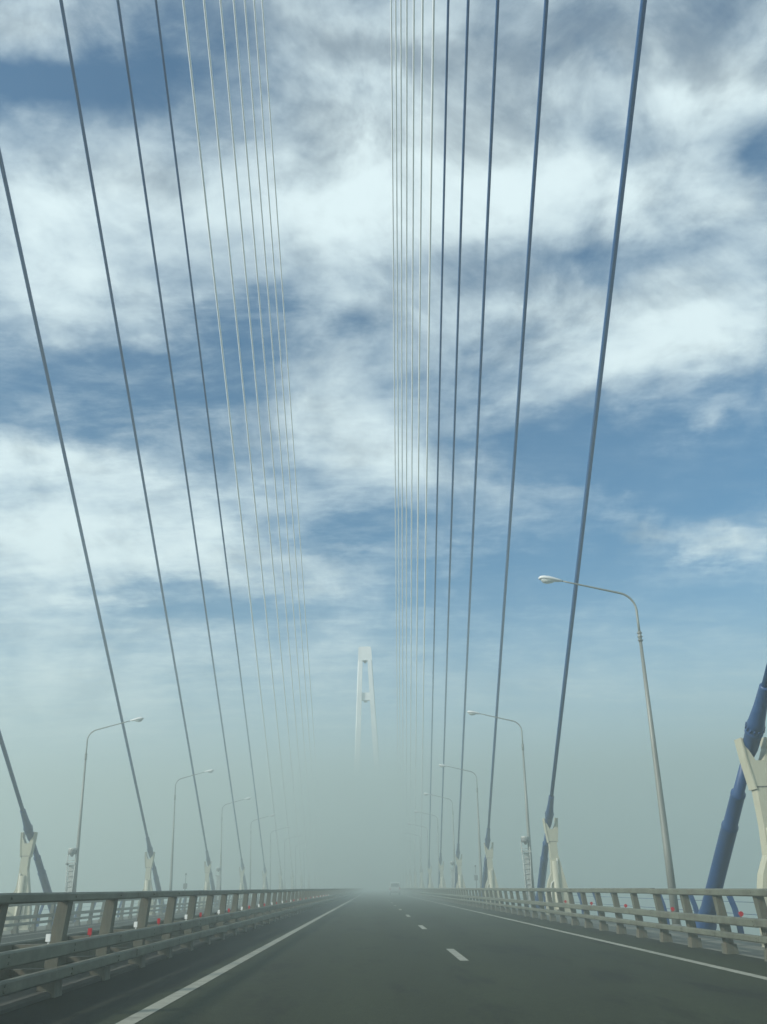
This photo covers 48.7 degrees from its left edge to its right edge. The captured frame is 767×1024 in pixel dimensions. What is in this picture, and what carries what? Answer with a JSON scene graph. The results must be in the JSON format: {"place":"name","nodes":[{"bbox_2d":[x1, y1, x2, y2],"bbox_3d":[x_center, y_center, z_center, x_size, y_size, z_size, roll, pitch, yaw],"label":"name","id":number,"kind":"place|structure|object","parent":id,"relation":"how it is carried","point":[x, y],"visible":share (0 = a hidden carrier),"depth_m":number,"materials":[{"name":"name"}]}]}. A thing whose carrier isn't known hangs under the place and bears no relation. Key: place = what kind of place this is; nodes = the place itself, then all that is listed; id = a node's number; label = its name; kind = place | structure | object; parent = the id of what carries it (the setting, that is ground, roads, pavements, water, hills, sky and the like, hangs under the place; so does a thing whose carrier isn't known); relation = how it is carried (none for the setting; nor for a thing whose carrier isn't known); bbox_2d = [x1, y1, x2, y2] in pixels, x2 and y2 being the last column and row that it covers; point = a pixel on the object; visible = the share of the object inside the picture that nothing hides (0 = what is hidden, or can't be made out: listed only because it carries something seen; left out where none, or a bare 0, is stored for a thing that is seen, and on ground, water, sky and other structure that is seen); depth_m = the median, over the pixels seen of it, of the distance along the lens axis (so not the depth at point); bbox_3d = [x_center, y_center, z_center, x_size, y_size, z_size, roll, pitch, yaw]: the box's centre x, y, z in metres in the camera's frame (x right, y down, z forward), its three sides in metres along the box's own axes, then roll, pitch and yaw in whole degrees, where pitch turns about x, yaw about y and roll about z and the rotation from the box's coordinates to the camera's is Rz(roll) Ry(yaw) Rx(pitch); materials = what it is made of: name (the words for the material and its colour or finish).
{"place":"outdoors","nodes":[
{"label":"outdoors","id":0,"kind":"place"},
{"bbox_2d":[2,904,238,934],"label":"pavement","id":1,"kind":"structure","parent":0,"point":[44,927],"depth_m":44.04,"materials":[{"name":"grey concrete"}]},
{"bbox_2d":[3,832,37,930],"bbox_3d":[-16.687,17.023,39.185,1.160,4.160,0.442,-1,-24,-1],"label":"cable bracket","id":2,"kind":"object","parent":1,"relation":"on","point":[23,885],"visible":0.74,"depth_m":39.11,"materials":[{"name":"metal"}]},
{"bbox_2d":[65,848,76,891],"bbox_3d":[-16.783,19.943,45.236,0.522,3.740,0.470,-2,-24,-1],"label":"access ladder","id":3,"kind":"object","parent":1,"relation":"on","point":[71,853],"visible":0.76,"depth_m":45.52,"materials":[{"name":"grey metal"}]},
{"bbox_2d":[69,717,143,923],"bbox_3d":[-15.303,16.825,46.944,3.373,10.674,0.440,-2,-24,-2],"label":"street lamp","id":4,"kind":"object","parent":1,"relation":"on","point":[138,719],"visible":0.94,"depth_m":46.78,"materials":[{"name":"metal"}]},
{"bbox_2d":[136,852,154,914],"bbox_3d":[-16.949,26.633,60.840,1.160,4.160,0.442,-1,-24,-1],"label":"cable bracket","id":5,"kind":"object","parent":1,"relation":"on","point":[148,879],"visible":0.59,"depth_m":60.94,"materials":[{"name":"metal"}]},
{"bbox_2d":[32,893,272,926],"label":"parapet railing","id":6,"kind":"object","parent":1,"relation":"on","point":[40,912],"visible":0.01,"depth_m":49.14,"materials":[{"name":"grey metal"}]},
{"bbox_2d":[183,873,186,888],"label":"sensor post","id":7,"kind":"object","parent":1,"relation":"on","point":[185,885],"visible":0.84,"depth_m":77.52,"materials":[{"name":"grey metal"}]},
{"bbox_2d":[169,769,213,890],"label":"street lamp","id":8,"kind":"object","parent":1,"relation":"on","point":[172,849],"visible":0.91,"depth_m":68.53,"materials":[{"name":"metal"}]},
{"bbox_2d":[200,861,211,907],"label":"cable bracket","id":9,"kind":"object","parent":1,"relation":"on","point":[207,881],"visible":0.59,"depth_m":82.61,"materials":[{"name":"metal"}]},
{"bbox_2d":[216,867,220,899],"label":"access ladder","id":10,"kind":"object","parent":1,"relation":"on","point":[218,869],"visible":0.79,"depth_m":88.86,"materials":[{"name":"grey metal"}]},
{"bbox_2d":[219,797,250,899],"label":"street lamp","id":11,"kind":"object","parent":1,"relation":"on","point":[248,798],"visible":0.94,"depth_m":90.26,"materials":[{"name":"metal"}]},
{"bbox_2d":[238,867,244,903],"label":"cable bracket","id":12,"kind":"object","parent":1,"relation":"on","point":[241,886],"visible":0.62,"depth_m":104.28,"materials":[{"name":"metal"}]},
{"bbox_2d":[249,814,273,901],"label":"street lamp","id":13,"kind":"object","parent":1,"relation":"on","point":[272,815],"visible":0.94,"depth_m":111.80,"materials":[{"name":"metal"}]},
{"bbox_2d":[262,870,266,898],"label":"cable bracket","id":14,"kind":"object","parent":1,"relation":"on","point":[264,880],"visible":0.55,"depth_m":126.10,"materials":[{"name":"metal"}]},
{"bbox_2d":[270,826,289,889],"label":"street lamp","id":15,"kind":"object","parent":1,"relation":"on","point":[270,856],"visible":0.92,"depth_m":133.91,"materials":[{"name":"metal"}]},
{"bbox_2d":[278,873,282,893],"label":"cable bracket","id":16,"kind":"object","parent":1,"relation":"on","point":[280,884],"visible":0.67,"depth_m":147.74,"materials":[{"name":"metal"}]},
{"bbox_2d":[284,835,300,888],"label":"street lamp","id":17,"kind":"object","parent":1,"relation":"on","point":[284,861],"visible":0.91,"depth_m":155.47,"materials":[{"name":"metal"}]},
{"bbox_2d":[291,876,293,888],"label":"cable bracket","id":18,"kind":"object","parent":1,"relation":"on","point":[292,886],"visible":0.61,"depth_m":169.38,"materials":[{"name":"metal"}]},
{"bbox_2d":[295,841,309,888],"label":"street lamp","id":19,"kind":"object","parent":1,"relation":"on","point":[295,864],"visible":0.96,"depth_m":177.18,"materials":[{"name":"metal"}]},
{"bbox_2d":[0,898,294,943],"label":"road","id":20,"kind":"structure","parent":0,"point":[26,935],"depth_m":36.18,"materials":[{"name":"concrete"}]},
{"bbox_2d":[4,891,301,933],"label":"guardrail","id":21,"kind":"object","parent":20,"relation":"on","point":[16,924],"visible":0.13,"depth_m":42.70,"materials":[{"name":"grey metal"}]},
{"bbox_2d":[0,890,766,1023],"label":"road","id":22,"kind":"structure","parent":0,"point":[374,957],"depth_m":11.46,"materials":[{"name":"grey asphalt"}]},
{"bbox_2d":[0,888,367,997],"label":"guardrail","id":23,"kind":"object","parent":22,"relation":"on","point":[52,960],"visible":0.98,"depth_m":11.94,"materials":[{"name":"grey metal"}]},
{"bbox_2d":[389,882,399,894],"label":"van","id":24,"kind":"object","parent":22,"relation":"on","point":[394,887],"visible":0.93,"depth_m":140.72,"materials":[{"name":"paint"}]},
{"bbox_2d":[383,888,766,961],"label":"guardrail","id":25,"kind":"object","parent":22,"relation":"on","point":[724,921],"visible":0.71,"depth_m":20.83,"materials":[{"name":"grey metal"}]},
{"bbox_2d":[0,0,766,907],"label":"sky","id":26,"kind":"structure","parent":0,"point":[676,523],"materials":[{"name":"blue"}]},
{"bbox_2d":[31,887,760,935],"bbox_3d":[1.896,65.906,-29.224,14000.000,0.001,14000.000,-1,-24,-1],"label":"sea","id":27,"kind":"structure","parent":0,"point":[744,906],"depth_m":2882.82,"materials":[{"name":"grey liquid"}]},
{"bbox_2d":[350,646,387,888],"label":"bridge pylon","id":28,"kind":"object","parent":27,"relation":"in","point":[364,654],"visible":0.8,"depth_m":866.08,"materials":[{"name":"concrete"}]},
{"bbox_3d":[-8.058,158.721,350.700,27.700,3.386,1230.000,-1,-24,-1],"label":"bridge deck","id":29,"kind":"structure","parent":28,"relation":"on","visible":0},
{"bbox_2d":[0,731,56,924],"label":"stay cable","id":30,"kind":"object","parent":29,"relation":"attached to","point":[41,870],"visible":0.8,"depth_m":39.47,"materials":[{"name":"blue metal"}]},
{"bbox_2d":[0,149,165,912],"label":"stay cable","id":31,"kind":"object","parent":29,"relation":"attached to","point":[31,302],"visible":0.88,"depth_m":43.82,"materials":[{"name":"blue metal"}]},
{"bbox_2d":[59,0,217,906],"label":"stay cable","id":32,"kind":"object","parent":29,"relation":"attached to","point":[111,295],"visible":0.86,"depth_m":52.28,"materials":[{"name":"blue metal"}]},
{"bbox_2d":[0,898,341,1014],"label":"kerb","id":33,"kind":"structure","parent":29,"relation":"on","point":[16,1001],"depth_m":10.90,"materials":[{"name":"concrete"}]},
{"bbox_2d":[116,0,248,902],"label":"stay cable","id":34,"kind":"object","parent":29,"relation":"attached to","point":[150,226],"visible":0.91,"depth_m":63.16,"materials":[{"name":"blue metal"}]},
{"bbox_2d":[155,0,268,888],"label":"stay cable","id":35,"kind":"object","parent":29,"relation":"attached to","point":[172,134],"visible":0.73,"depth_m":73.10,"materials":[{"name":"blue metal"}]},
{"bbox_2d":[182,0,283,888],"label":"stay cable","id":36,"kind":"object","parent":29,"relation":"attached to","point":[193,93],"visible":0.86,"depth_m":83.07,"materials":[{"name":"white metal"}]},
{"bbox_2d":[203,0,294,888],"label":"stay cable","id":37,"kind":"object","parent":29,"relation":"attached to","point":[210,64],"visible":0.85,"depth_m":91.78,"materials":[{"name":"white metal"}]},
{"bbox_2d":[219,0,303,888],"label":"stay cable","id":38,"kind":"object","parent":29,"relation":"attached to","point":[220,1],"visible":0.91,"depth_m":100.41,"materials":[{"name":"white metal"}]},
{"bbox_2d":[233,0,310,888],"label":"stay cable","id":39,"kind":"object","parent":29,"relation":"attached to","point":[266,379],"visible":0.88,"depth_m":108.88,"materials":[{"name":"white metal"}]},
{"bbox_2d":[244,0,315,888],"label":"stay cable","id":40,"kind":"object","parent":29,"relation":"attached to","point":[275,378],"visible":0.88,"depth_m":116.83,"materials":[{"name":"white metal"}]},
{"bbox_2d":[253,0,320,888],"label":"stay cable","id":41,"kind":"object","parent":29,"relation":"attached to","point":[282,376],"visible":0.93,"depth_m":124.36,"materials":[{"name":"white metal"}]},
{"bbox_2d":[261,0,324,888],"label":"stay cable","id":42,"kind":"object","parent":29,"relation":"attached to","point":[288,376],"visible":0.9,"depth_m":131.84,"materials":[{"name":"white metal"}]},
{"bbox_2d":[390,0,398,881],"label":"stay cable","id":43,"kind":"object","parent":29,"relation":"attached to","point":[394,376],"visible":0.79,"depth_m":131.99,"materials":[{"name":"white metal"}]},
{"bbox_2d":[395,0,400,887],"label":"stay cable","id":44,"kind":"object","parent":29,"relation":"attached to","point":[397,376],"visible":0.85,"depth_m":125.21,"materials":[{"name":"white metal"}]},
{"bbox_2d":[400,0,403,887],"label":"stay cable","id":45,"kind":"object","parent":29,"relation":"attached to","point":[401,354],"visible":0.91,"depth_m":117.66,"materials":[{"name":"white metal"}]},
{"bbox_2d":[406,0,407,876],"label":"stay cable","id":46,"kind":"object","parent":29,"relation":"attached to","point":[406,378],"visible":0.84,"depth_m":109.18,"materials":[{"name":"white metal"}]},
{"bbox_2d":[409,0,414,885],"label":"stay cable","id":47,"kind":"object","parent":29,"relation":"attached to","point":[412,383],"visible":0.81,"depth_m":102.91,"materials":[{"name":"white metal"}]},
{"bbox_2d":[414,0,423,884],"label":"stay cable","id":48,"kind":"object","parent":29,"relation":"attached to","point":[422,29],"visible":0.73,"depth_m":91.90,"materials":[{"name":"white metal"}]},
{"bbox_2d":[419,0,434,886],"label":"stay cable","id":49,"kind":"object","parent":29,"relation":"attached to","point":[432,84],"visible":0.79,"depth_m":83.08,"materials":[{"name":"white metal"}]},
{"bbox_2d":[427,0,449,886],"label":"stay cable","id":50,"kind":"object","parent":29,"relation":"attached to","point":[445,117],"visible":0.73,"depth_m":73.76,"materials":[{"name":"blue metal"}]},
{"bbox_2d":[438,0,469,887],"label":"stay cable","id":51,"kind":"object","parent":29,"relation":"attached to","point":[462,186],"visible":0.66,"depth_m":63.54,"materials":[{"name":"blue metal"}]},
{"bbox_2d":[454,0,499,893],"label":"stay cable","id":52,"kind":"object","parent":29,"relation":"attached to","point":[485,272],"visible":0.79,"depth_m":52.73,"materials":[{"name":"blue metal"}]},
{"bbox_2d":[481,0,548,900],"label":"stay cable","id":53,"kind":"object","parent":29,"relation":"attached to","point":[536,143],"visible":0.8,"depth_m":41.19,"materials":[{"name":"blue metal"}]},
{"bbox_2d":[535,0,646,908],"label":"stay cable","id":54,"kind":"object","parent":29,"relation":"attached to","point":[549,813],"visible":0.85,"depth_m":28.73,"materials":[{"name":"blue metal"}]},
{"bbox_2d":[695,664,766,934],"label":"stay cable","id":55,"kind":"object","parent":29,"relation":"attached to","point":[754,729],"visible":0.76,"depth_m":19.75,"materials":[{"name":"blue metal"}]},
{"bbox_2d":[459,900,764,958],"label":"pavement","id":56,"kind":"structure","parent":0,"point":[751,949],"depth_m":20.34,"materials":[{"name":"grey concrete"}]},
{"bbox_2d":[414,871,417,887],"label":"cable bracket","id":57,"kind":"object","parent":56,"relation":"on","point":[415,885],"visible":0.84,"depth_m":169.75,"materials":[{"name":"metal"}]},
{"bbox_2d":[408,823,427,862],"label":"street lamp","id":58,"kind":"object","parent":56,"relation":"on","point":[427,840],"visible":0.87,"depth_m":135.18,"materials":[{"name":"metal"}]},
{"bbox_2d":[419,869,424,887],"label":"cable bracket","id":59,"kind":"object","parent":56,"relation":"on","point":[422,882],"visible":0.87,"depth_m":147.93,"materials":[{"name":"metal"}]},
{"bbox_2d":[414,811,438,875],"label":"street lamp","id":60,"kind":"object","parent":56,"relation":"on","point":[438,838],"visible":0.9,"depth_m":113.19,"materials":[{"name":"metal"}]},
{"bbox_2d":[427,866,433,887],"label":"cable bracket","id":61,"kind":"object","parent":56,"relation":"on","point":[430,884],"visible":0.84,"depth_m":126.29,"materials":[{"name":"metal"}]},
{"bbox_2d":[424,793,455,871],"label":"street lamp","id":62,"kind":"object","parent":56,"relation":"on","point":[453,828],"visible":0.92,"depth_m":91.43,"materials":[{"name":"metal"}]},
{"bbox_2d":[438,861,445,887],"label":"cable bracket","id":63,"kind":"object","parent":56,"relation":"on","point":[442,884],"visible":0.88,"depth_m":104.68,"materials":[{"name":"metal"}]},
{"bbox_2d":[450,861,454,893],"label":"access ladder","id":64,"kind":"object","parent":56,"relation":"on","point":[453,876],"visible":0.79,"depth_m":89.53,"materials":[{"name":"grey metal"}]},
{"bbox_2d":[439,764,482,892],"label":"street lamp","id":65,"kind":"object","parent":56,"relation":"on","point":[479,841],"visible":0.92,"depth_m":69.27,"materials":[{"name":"metal"}]},
{"bbox_2d":[455,854,466,895],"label":"cable bracket","id":66,"kind":"object","parent":56,"relation":"on","point":[460,883],"visible":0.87,"depth_m":82.90,"materials":[{"name":"metal"}]},
{"bbox_2d":[474,865,477,887],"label":"sensor post","id":67,"kind":"object","parent":56,"relation":"on","point":[475,877],"visible":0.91,"depth_m":78.04,"materials":[{"name":"grey metal"}]},
{"bbox_2d":[484,842,499,904],"bbox_3d":[7.763,26.151,61.354,1.160,4.160,0.442,-1,-24,-1],"label":"cable bracket","id":68,"kind":"object","parent":56,"relation":"on","point":[491,882],"visible":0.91,"depth_m":61.17,"materials":[{"name":"metal"}]},
{"bbox_2d":[467,710,534,907],"bbox_3d":[6.618,16.587,47.808,3.373,10.674,0.440,0,-24,-1],"label":"street lamp","id":69,"kind":"object","parent":56,"relation":"on","point":[469,712],"visible":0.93,"depth_m":47.91,"materials":[{"name":"metal"}]},
{"bbox_2d":[521,836,531,905],"bbox_3d":[7.849,19.652,46.157,0.522,3.740,0.470,0,-24,-1],"label":"access ladder","id":70,"kind":"object","parent":56,"relation":"on","point":[527,869],"visible":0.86,"depth_m":46.32,"materials":[{"name":"grey metal"}]},
{"bbox_2d":[542,818,570,913],"bbox_3d":[8.028,16.541,39.700,1.160,4.160,0.442,-1,-24,-1],"label":"cable bracket","id":71,"kind":"object","parent":56,"relation":"on","point":[556,879],"visible":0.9,"depth_m":39.50,"materials":[{"name":"metal"}]},
{"bbox_2d":[450,891,754,933],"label":"parapet railing","id":72,"kind":"object","parent":56,"relation":"on","point":[733,905],"visible":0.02,"depth_m":24.92,"materials":[{"name":"grey metal"}]},
{"bbox_2d":[538,575,681,930],"bbox_3d":[6.880,7.015,26.238,3.373,10.674,0.440,0,-24,-1],"label":"street lamp","id":73,"kind":"object","parent":56,"relation":"on","point":[673,900],"visible":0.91,"depth_m":25.75,"materials":[{"name":"metal"}]},
{"bbox_2d":[734,737,766,946],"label":"cable bracket","id":74,"kind":"object","parent":56,"relation":"on","point":[754,772],"visible":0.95,"depth_m":18.41,"materials":[{"name":"white metal"}]}
]}

